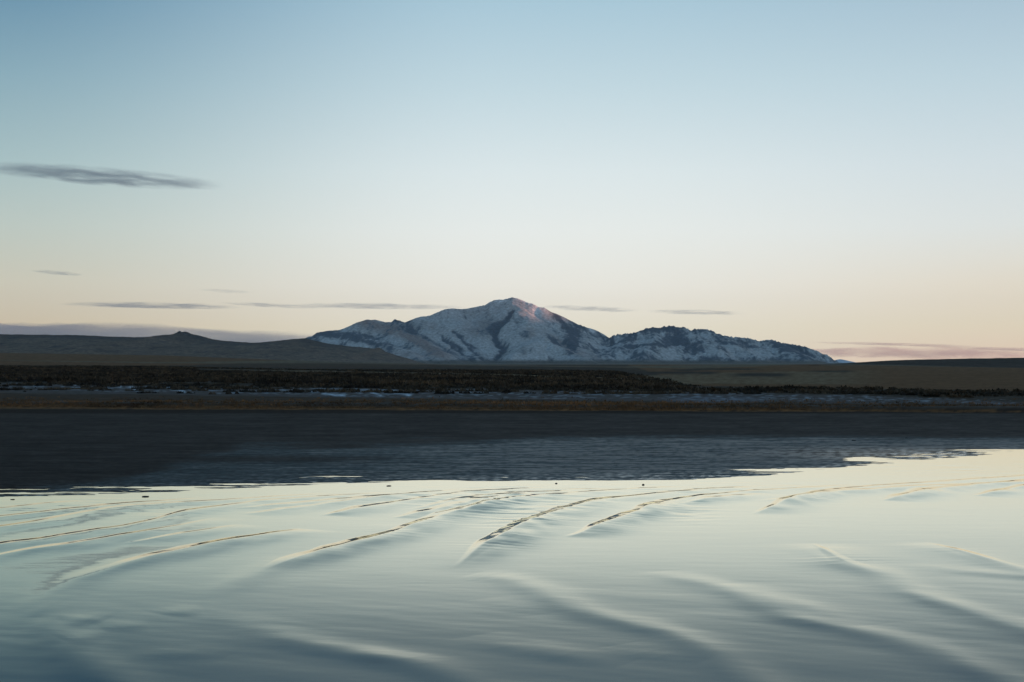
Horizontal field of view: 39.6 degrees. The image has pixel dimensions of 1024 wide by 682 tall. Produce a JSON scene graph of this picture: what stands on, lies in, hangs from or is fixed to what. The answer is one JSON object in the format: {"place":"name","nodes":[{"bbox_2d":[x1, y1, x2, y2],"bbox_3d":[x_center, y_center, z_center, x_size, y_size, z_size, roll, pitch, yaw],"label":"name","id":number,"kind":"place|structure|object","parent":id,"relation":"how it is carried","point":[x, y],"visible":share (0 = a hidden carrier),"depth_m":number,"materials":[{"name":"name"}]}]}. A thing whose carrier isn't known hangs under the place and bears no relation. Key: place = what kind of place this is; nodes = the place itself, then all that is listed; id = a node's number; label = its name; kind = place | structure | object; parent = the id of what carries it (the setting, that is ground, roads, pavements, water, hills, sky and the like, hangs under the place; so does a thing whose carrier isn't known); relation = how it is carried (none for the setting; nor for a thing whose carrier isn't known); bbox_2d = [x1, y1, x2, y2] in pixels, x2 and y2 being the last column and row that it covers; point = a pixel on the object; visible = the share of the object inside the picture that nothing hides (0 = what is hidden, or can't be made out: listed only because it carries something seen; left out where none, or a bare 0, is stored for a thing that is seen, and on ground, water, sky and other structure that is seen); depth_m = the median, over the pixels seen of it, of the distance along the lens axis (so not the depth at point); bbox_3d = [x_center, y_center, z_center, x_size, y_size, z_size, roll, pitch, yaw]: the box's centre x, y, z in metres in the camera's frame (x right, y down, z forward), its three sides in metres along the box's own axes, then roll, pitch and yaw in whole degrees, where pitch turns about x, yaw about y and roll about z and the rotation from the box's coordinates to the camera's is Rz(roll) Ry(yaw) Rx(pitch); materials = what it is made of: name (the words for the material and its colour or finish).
{"place":"outdoors","nodes":[
{"label":"outdoors","id":0,"kind":"place"},
{"bbox_2d":[0,331,424,363],"bbox_3d":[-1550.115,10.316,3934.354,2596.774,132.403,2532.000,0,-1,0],"label":"hills","id":1,"kind":"structure","parent":0,"point":[179,343],"depth_m":3912.36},
{"bbox_2d":[0,449,1023,681],"bbox_3d":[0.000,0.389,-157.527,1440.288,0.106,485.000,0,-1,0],"label":"lake","id":2,"kind":"structure","parent":0,"point":[897,570],"depth_m":19.75,"materials":[{"name":"blue liquid"}]},
{"bbox_2d":[0,353,1023,496],"bbox_3d":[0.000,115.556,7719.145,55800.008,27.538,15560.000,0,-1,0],"label":"ground","id":3,"kind":"structure","parent":0,"point":[60,450],"depth_m":62.40,"materials":[{"name":"brown soil"}]},
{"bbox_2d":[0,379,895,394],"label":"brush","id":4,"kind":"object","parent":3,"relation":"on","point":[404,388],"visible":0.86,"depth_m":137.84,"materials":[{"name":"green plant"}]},
{"bbox_2d":[0,365,1023,397],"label":"sagebrush","id":5,"kind":"object","parent":3,"relation":"on","point":[571,378],"visible":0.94,"depth_m":208.36,"materials":[{"name":"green plant"}]},
{"bbox_2d":[0,395,1023,410],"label":"dry grass","id":6,"kind":"structure","parent":3,"relation":"on","point":[535,403],"depth_m":91.85,"materials":[{"name":"brown plant"}]},
{"bbox_2d":[0,0,1023,361],"label":"sky","id":7,"kind":"structure","parent":0,"point":[838,179],"materials":[{"name":"blue"}]},
{"bbox_2d":[306,297,839,363],"bbox_3d":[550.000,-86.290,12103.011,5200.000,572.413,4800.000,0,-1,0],"label":"mountain","id":8,"kind":"structure","parent":0,"point":[511,330],"depth_m":11382.38,"materials":[{"name":"white snow"}]},
{"bbox_2d":[836,359,853,362],"bbox_3d":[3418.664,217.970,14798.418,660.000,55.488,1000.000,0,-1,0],"label":"distant peak","id":9,"kind":"structure","parent":0,"point":[842,361],"depth_m":14605.19,"materials":[{"name":"white snow"}]},
{"bbox_2d":[826,358,1023,367],"bbox_3d":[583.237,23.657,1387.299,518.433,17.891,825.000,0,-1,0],"label":"hill","id":10,"kind":"structure","parent":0,"point":[997,362],"depth_m":1404.29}
]}

